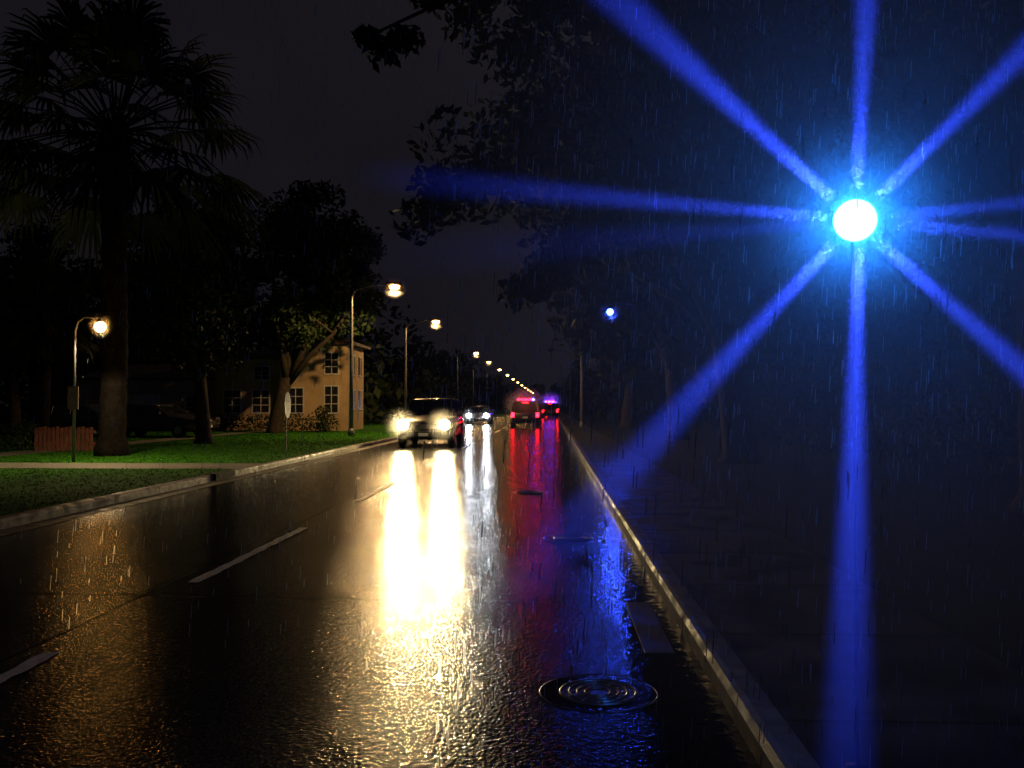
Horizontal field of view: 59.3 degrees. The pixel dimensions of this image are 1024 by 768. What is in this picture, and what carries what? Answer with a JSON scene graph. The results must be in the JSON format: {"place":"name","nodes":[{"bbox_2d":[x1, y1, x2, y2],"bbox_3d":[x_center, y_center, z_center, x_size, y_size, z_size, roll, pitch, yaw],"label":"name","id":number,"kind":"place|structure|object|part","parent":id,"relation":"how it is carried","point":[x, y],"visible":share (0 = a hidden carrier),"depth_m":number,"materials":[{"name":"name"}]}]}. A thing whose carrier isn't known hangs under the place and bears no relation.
{"place":"outdoors","nodes":[
{"label":"outdoors","id":0,"kind":"place"},
{"bbox_2d":[0,463,261,468],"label":"driveway","id":1,"kind":"structure","parent":0,"point":[141,465],"depth_m":20.49,"materials":[{"name":"concrete"}]},
{"bbox_2d":[0,409,501,455],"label":"footpath","id":2,"kind":"structure","parent":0,"point":[129,442],"depth_m":33.99,"materials":[{"name":"concrete"}]},
{"bbox_2d":[0,407,510,515],"bbox_3d":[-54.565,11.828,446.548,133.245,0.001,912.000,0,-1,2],"label":"grass verge","id":3,"kind":"object","parent":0,"point":[379,427],"depth_m":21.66,"materials":[{"name":"green plant"}]},
{"bbox_2d":[0,419,38,450],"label":"bush","id":4,"kind":"object","parent":3,"relation":"on","point":[14,432],"visible":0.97,"depth_m":27.18,"materials":[{"name":"green plant"}]},
{"bbox_2d":[34,426,95,450],"bbox_3d":[-13.421,1.642,26.995,1.900,0.740,0.070,0,-1,2],"label":"picket fence","id":5,"kind":"object","parent":3,"relation":"on","point":[49,443],"visible":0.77,"depth_m":26.96,"materials":[{"name":"red wood"}]},
{"bbox_2d":[67,316,105,461],"bbox_3d":[-10.173,0.073,21.917,1.028,3.680,0.676,-1,-1,24],"label":"path lamp","id":6,"kind":"object","parent":3,"relation":"on","point":[73,390],"visible":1,"depth_m":21.82,"materials":[{"name":"metal"}]},
{"bbox_2d":[0,0,286,455],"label":"palm tree","id":7,"kind":"object","parent":3,"relation":"on","point":[121,40],"visible":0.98,"depth_m":24.31,"materials":[{"name":"green plant"}]},
{"bbox_2d":[97,404,219,437],"bbox_3d":[-15.352,1.581,39.156,4.935,1.430,2.240,0,-1,12],"label":"parked car","id":8,"kind":"object","parent":3,"relation":"on","point":[143,419],"visible":0.5,"depth_m":38.34,"materials":[{"name":"paint"}]},
{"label":"windows","id":9,"kind":"part","parent":8,"relation":"part of","materials":[{"name":"black glass"}]},
{"bbox_2d":[76,360,278,429],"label":"wing walls","id":10,"kind":"structure","parent":3,"relation":"on","point":[171,392],"depth_m":49.54,"materials":[{"name":"beige paint"}]},
{"bbox_2d":[127,394,160,403],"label":"garage door","id":11,"kind":"structure","parent":10,"relation":"attached to","point":[143,399],"depth_m":50.87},
{"bbox_2d":[65,335,370,380],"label":"roof","id":12,"kind":"structure","parent":10,"relation":"on","point":[151,371],"depth_m":50.88,"materials":[{"name":"tile"}]},
{"bbox_2d":[185,352,338,413],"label":"window frames","id":13,"kind":"structure","parent":10,"relation":"attached to","point":[295,396],"depth_m":49.35,"materials":[{"name":"white wood"}]},
{"bbox_2d":[186,353,337,411],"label":"window glass","id":14,"kind":"object","parent":13,"relation":"in","point":[190,406],"visible":0.73,"depth_m":49.39,"materials":[{"name":"black glass"}]},
{"bbox_2d":[0,261,363,421],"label":"distant trees","id":15,"kind":"object","parent":3,"relation":"on","point":[60,384],"visible":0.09,"depth_m":72.78,"materials":[{"name":"green plant"}]},
{"bbox_2d":[97,205,279,431],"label":"broadleaf tree","id":16,"kind":"object","parent":3,"relation":"on","point":[250,266],"visible":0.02,"depth_m":45.28,"materials":[{"name":"green plant"}]},
{"bbox_2d":[127,194,263,443],"bbox_3d":[-11.714,-2.179,32.793,5.656,8.936,5.692,0,-1,2],"label":"broadleaf tree","id":17,"kind":"object","parent":3,"relation":"on","point":[195,346],"visible":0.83,"depth_m":31.82,"materials":[{"name":"green plant"}]},
{"bbox_2d":[192,412,341,431],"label":"hedge","id":18,"kind":"object","parent":3,"relation":"on","point":[251,420],"visible":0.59,"depth_m":47.00,"materials":[{"name":"green plant"}]},
{"bbox_2d":[284,392,290,450],"bbox_3d":[-6.842,1.139,27.294,0.082,1.800,0.600,0,-1,4],"label":"traffic sign","id":19,"kind":"object","parent":3,"relation":"on","point":[287,403],"visible":0.88,"depth_m":27.27,"materials":[{"name":"metal"}]},
{"bbox_2d":[245,179,390,432],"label":"broadleaf tree","id":20,"kind":"object","parent":3,"relation":"on","point":[322,305],"visible":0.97,"depth_m":43.72,"materials":[{"name":"green plant"}]},
{"bbox_2d":[279,345,363,430],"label":"walls","id":21,"kind":"structure","parent":3,"relation":"on","point":[313,370],"depth_m":48.50,"materials":[{"name":"beige paint"}]},
{"bbox_2d":[354,357,361,408],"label":"side glass","id":22,"kind":"object","parent":21,"relation":"attached to","point":[358,391],"visible":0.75,"depth_m":51.43,"materials":[{"name":"black"}]},
{"bbox_2d":[353,355,362,409],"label":"side frames","id":23,"kind":"structure","parent":21,"relation":"attached to","point":[359,376],"depth_m":50.25,"materials":[{"name":"white wood"}]},
{"bbox_2d":[314,405,331,431],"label":"bush","id":24,"kind":"object","parent":3,"relation":"on","point":[325,420],"visible":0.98,"depth_m":45.52,"materials":[{"name":"green plant"}]},
{"bbox_2d":[348,282,401,435],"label":"street lamp","id":25,"kind":"object","parent":3,"relation":"on","point":[394,285],"visible":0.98,"depth_m":40.30,"materials":[{"name":"metal"}]},
{"bbox_2d":[237,285,520,424],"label":"distant trees","id":26,"kind":"object","parent":3,"relation":"on","point":[392,403],"visible":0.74,"depth_m":97.97,"materials":[{"name":"green plant"}]},
{"bbox_2d":[404,318,440,413],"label":"street lamp","id":27,"kind":"object","parent":3,"relation":"on","point":[435,320],"visible":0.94,"depth_m":57.32,"materials":[{"name":"metal"}]},
{"bbox_2d":[456,351,478,398],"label":"street lamp","id":28,"kind":"object","parent":3,"relation":"on","point":[475,352],"visible":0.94,"depth_m":92.28,"materials":[{"name":"metal"}]},
{"bbox_2d":[472,360,490,405],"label":"street lamp","id":29,"kind":"object","parent":3,"relation":"on","point":[488,361],"visible":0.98,"depth_m":111.26,"materials":[{"name":"metal"}]},
{"bbox_2d":[486,368,501,405],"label":"street lamp","id":30,"kind":"object","parent":3,"relation":"on","point":[499,369],"visible":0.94,"depth_m":135.24,"materials":[{"name":"metal"}]},
{"bbox_2d":[496,374,508,412],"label":"street lamp","id":31,"kind":"object","parent":3,"relation":"on","point":[496,391],"visible":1,"depth_m":160.18,"materials":[{"name":"metal"}]},
{"bbox_2d":[503,378,514,411],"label":"street lamp","id":32,"kind":"object","parent":3,"relation":"on","point":[503,395],"visible":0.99,"depth_m":185.15,"materials":[{"name":"metal"}]},
{"bbox_2d":[0,408,759,767],"bbox_3d":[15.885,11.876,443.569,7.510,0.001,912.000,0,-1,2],"label":"road","id":33,"kind":"structure","parent":0,"point":[186,672],"depth_m":6.04,"materials":[{"name":"black asphalt"}]},
{"bbox_2d":[205,470,234,479],"bbox_3d":[-5.904,1.844,18.227,0.220,0.125,1.100,0,-1,2],"label":"storm drain","id":34,"kind":"object","parent":33,"relation":"on","point":[223,474],"visible":0.89,"depth_m":18.09,"materials":[{"name":"grey concrete"}]},
{"bbox_2d":[0,413,510,529],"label":"kerb","id":35,"kind":"structure","parent":33,"relation":"on","point":[22,518],"depth_m":14.52,"materials":[{"name":"concrete"}]},
{"bbox_2d":[0,414,510,536],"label":"gutter","id":36,"kind":"object","parent":33,"relation":"on","point":[25,527],"depth_m":14.41,"materials":[{"name":"concrete"}]},
{"bbox_2d":[0,424,510,682],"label":"lane marking","id":37,"kind":"object","parent":33,"relation":"on","point":[30,663],"visible":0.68,"depth_m":8.02,"materials":[{"name":"paint"}]},
{"bbox_2d":[0,451,562,660],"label":"tar seam","id":38,"kind":"object","parent":33,"relation":"on","point":[74,626],"visible":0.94,"depth_m":7.04,"materials":[{"name":"black asphalt"}]},
{"bbox_2d":[397,398,463,446],"bbox_3d":[-2.994,1.405,33.342,2.796,1.750,5.700,0,-1,2],"label":"suv","id":39,"kind":"object","parent":33,"relation":"on","point":[436,414],"visible":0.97,"depth_m":32.09,"materials":[{"name":"paint"}]},
{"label":"windows","id":40,"kind":"part","parent":39,"relation":"part of","materials":[{"name":"black glass"}]},
{"bbox_2d":[465,406,493,423],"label":"sedan car","id":41,"kind":"object","parent":33,"relation":"on","point":[483,413],"visible":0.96,"depth_m":70.45,"materials":[{"name":"paint"}]},
{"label":"windows","id":42,"kind":"part","parent":41,"relation":"part of","materials":[{"name":"black glass"}]},
{"bbox_2d":[509,398,542,426],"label":"police suv","id":43,"kind":"object","parent":33,"relation":"on","point":[522,411],"visible":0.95,"depth_m":59.76,"materials":[{"name":"paint"}]},
{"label":"windows","id":44,"kind":"part","parent":43,"relation":"part of","materials":[{"name":"black glass"}]},
{"bbox_2d":[511,490,548,493],"bbox_3d":[0.305,1.857,15.462,0.660,0.011,0.660,0,-1,2],"label":"manhole cover","id":45,"kind":"object","parent":33,"relation":"on","point":[529,492],"visible":0.99,"depth_m":15.42,"materials":[{"name":"black metal"}]},
{"bbox_2d":[540,401,558,417],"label":"police suv","id":46,"kind":"object","parent":33,"relation":"on","point":[546,411],"visible":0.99,"depth_m":102.64,"materials":[{"name":"paint"}]},
{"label":"windows","id":47,"kind":"part","parent":46,"relation":"part of","materials":[{"name":"black glass"}]},
{"bbox_2d":[543,534,603,542],"bbox_3d":[0.691,1.732,10.142,0.680,0.011,0.680,0,-1,2],"label":"manhole cover","id":48,"kind":"object","parent":33,"relation":"on","point":[576,538],"visible":0.99,"depth_m":10.11,"materials":[{"name":"silver metal"}]},
{"bbox_2d":[539,674,657,711],"bbox_3d":[0.450,1.605,4.699,0.620,0.011,0.620,0,-1,2],"label":"manhole cover","id":49,"kind":"object","parent":33,"relation":"on","point":[610,694],"visible":1,"depth_m":4.67,"materials":[{"name":"black metal"}]},
{"bbox_2d":[625,602,674,653],"bbox_3d":[0.921,1.651,6.130,0.180,0.026,1.400,0,-1,2],"label":"storm drain","id":50,"kind":"object","parent":33,"relation":"on","point":[643,615],"visible":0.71,"depth_m":5.99,"materials":[{"name":"metal"}]},
{"bbox_2d":[558,417,820,767],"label":"kerb","id":51,"kind":"structure","parent":33,"relation":"on","point":[781,746],"depth_m":4.88,"materials":[{"name":"concrete"}]},
{"bbox_2d":[0,0,996,405],"label":"sky","id":52,"kind":"structure","parent":0,"point":[384,188],"materials":[{"name":"black"}]},
{"bbox_2d":[10,0,1023,767],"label":"rain","id":53,"kind":"object","parent":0,"point":[824,6],"visible":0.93,"depth_m":4.00,"materials":[{"name":"clear liquid"}]},
{"bbox_2d":[559,410,1023,767],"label":"sidewalk","id":54,"kind":"structure","parent":0,"point":[934,685],"depth_m":5.13,"materials":[{"name":"concrete"}]},
{"bbox_2d":[545,318,583,426],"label":"street lamp","id":55,"kind":"object","parent":54,"relation":"on","point":[548,320],"visible":0.7,"depth_m":56.81,"materials":[{"name":"metal"}]},
{"bbox_2d":[600,449,1023,724],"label":"sidewalk joint","id":56,"kind":"object","parent":54,"relation":"on","point":[833,634],"visible":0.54,"depth_m":5.37,"materials":[{"name":"black concrete"}]},
{"bbox_2d":[833,199,877,767],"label":"blue beacon lamp","id":57,"kind":"object","parent":54,"relation":"on","point":[852,222],"visible":0.99,"depth_m":3.35,"materials":[{"name":"glowing blue-white glass"},{"name":"metal"}]},
{"bbox_2d":[559,407,1023,767],"bbox_3d":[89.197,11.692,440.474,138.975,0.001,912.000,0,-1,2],"label":"grass verge","id":58,"kind":"object","parent":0,"point":[980,623],"depth_m":11.21,"materials":[{"name":"plant"}]},
{"bbox_2d":[606,302,638,446],"bbox_3d":[3.449,-0.374,29.988,1.302,4.950,0.898,1,-1,-24],"label":"blue signal lamp","id":59,"kind":"object","parent":58,"relation":"on","point":[610,310],"visible":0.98,"depth_m":29.84,"materials":[{"name":"black metal"}]},
{"bbox_2d":[545,215,711,428],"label":"broadleaf tree","id":60,"kind":"object","parent":58,"relation":"on","point":[608,353],"visible":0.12,"depth_m":52.58,"materials":[{"name":"green plant"}]},
{"bbox_2d":[555,335,719,423],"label":"distant trees","id":61,"kind":"object","parent":58,"relation":"on","point":[653,386],"visible":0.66,"depth_m":91.53,"materials":[{"name":"green plant"}]},
{"bbox_2d":[508,86,831,439],"bbox_3d":[6.391,-5.243,36.653,13.092,15.266,12.883,0,-1,2],"label":"broadleaf tree","id":62,"kind":"object","parent":58,"relation":"on","point":[661,329],"visible":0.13,"depth_m":35.71,"materials":[{"name":"green plant"}]},
{"bbox_2d":[388,0,976,463],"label":"broadleaf tree","id":63,"kind":"object","parent":58,"relation":"on","point":[682,184],"visible":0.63,"depth_m":20.70,"materials":[{"name":"green plant"}]},
{"bbox_2d":[351,0,1023,513],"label":"broadleaf tree","id":64,"kind":"object","parent":58,"relation":"on","point":[957,54],"visible":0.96,"depth_m":12.66,"materials":[{"name":"green plant"}]},
{"bbox_2d":[640,220,911,431],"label":"broadleaf tree","id":65,"kind":"object","parent":58,"relation":"on","point":[806,322],"visible":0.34,"depth_m":43.09,"materials":[{"name":"green plant"}]},
{"bbox_2d":[687,274,1011,427],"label":"distant trees","id":66,"kind":"object","parent":58,"relation":"on","point":[916,376],"visible":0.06,"depth_m":60.37,"materials":[{"name":"green plant"}]},
{"bbox_2d":[751,381,1018,480],"bbox_3d":[9.632,1.155,26.559,1.178,2.131,27.062,0,-1,2],"label":"hedge","id":67,"kind":"object","parent":58,"relation":"on","point":[773,416],"visible":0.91,"depth_m":21.24,"materials":[{"name":"green plant"}]},
{"bbox_2d":[764,33,1017,454],"bbox_3d":[13.158,-3.961,25.437,11.982,12.179,12.216,0,-1,2],"label":"broadleaf tree","id":68,"kind":"object","parent":58,"relation":"on","point":[968,325],"visible":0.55,"depth_m":24.66,"materials":[{"name":"green plant"}]},
{"bbox_2d":[804,402,1017,440],"bbox_3d":[19.276,1.459,35.233,15.540,1.530,0.080,0,-1,2],"label":"board fence","id":69,"kind":"object","parent":58,"relation":"on","point":[952,432],"visible":0.05,"depth_m":35.35,"materials":[{"name":"brown wood"}]},
{"label":"ground","id":70,"kind":"structure","parent":0,"visible":0},
{"bbox_2d":[517,382,562,407],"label":"distant trees","id":71,"kind":"object","parent":70,"relation":"on","point":[537,390],"visible":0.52,"depth_m":425.68,"materials":[{"name":"green plant"}]}
]}

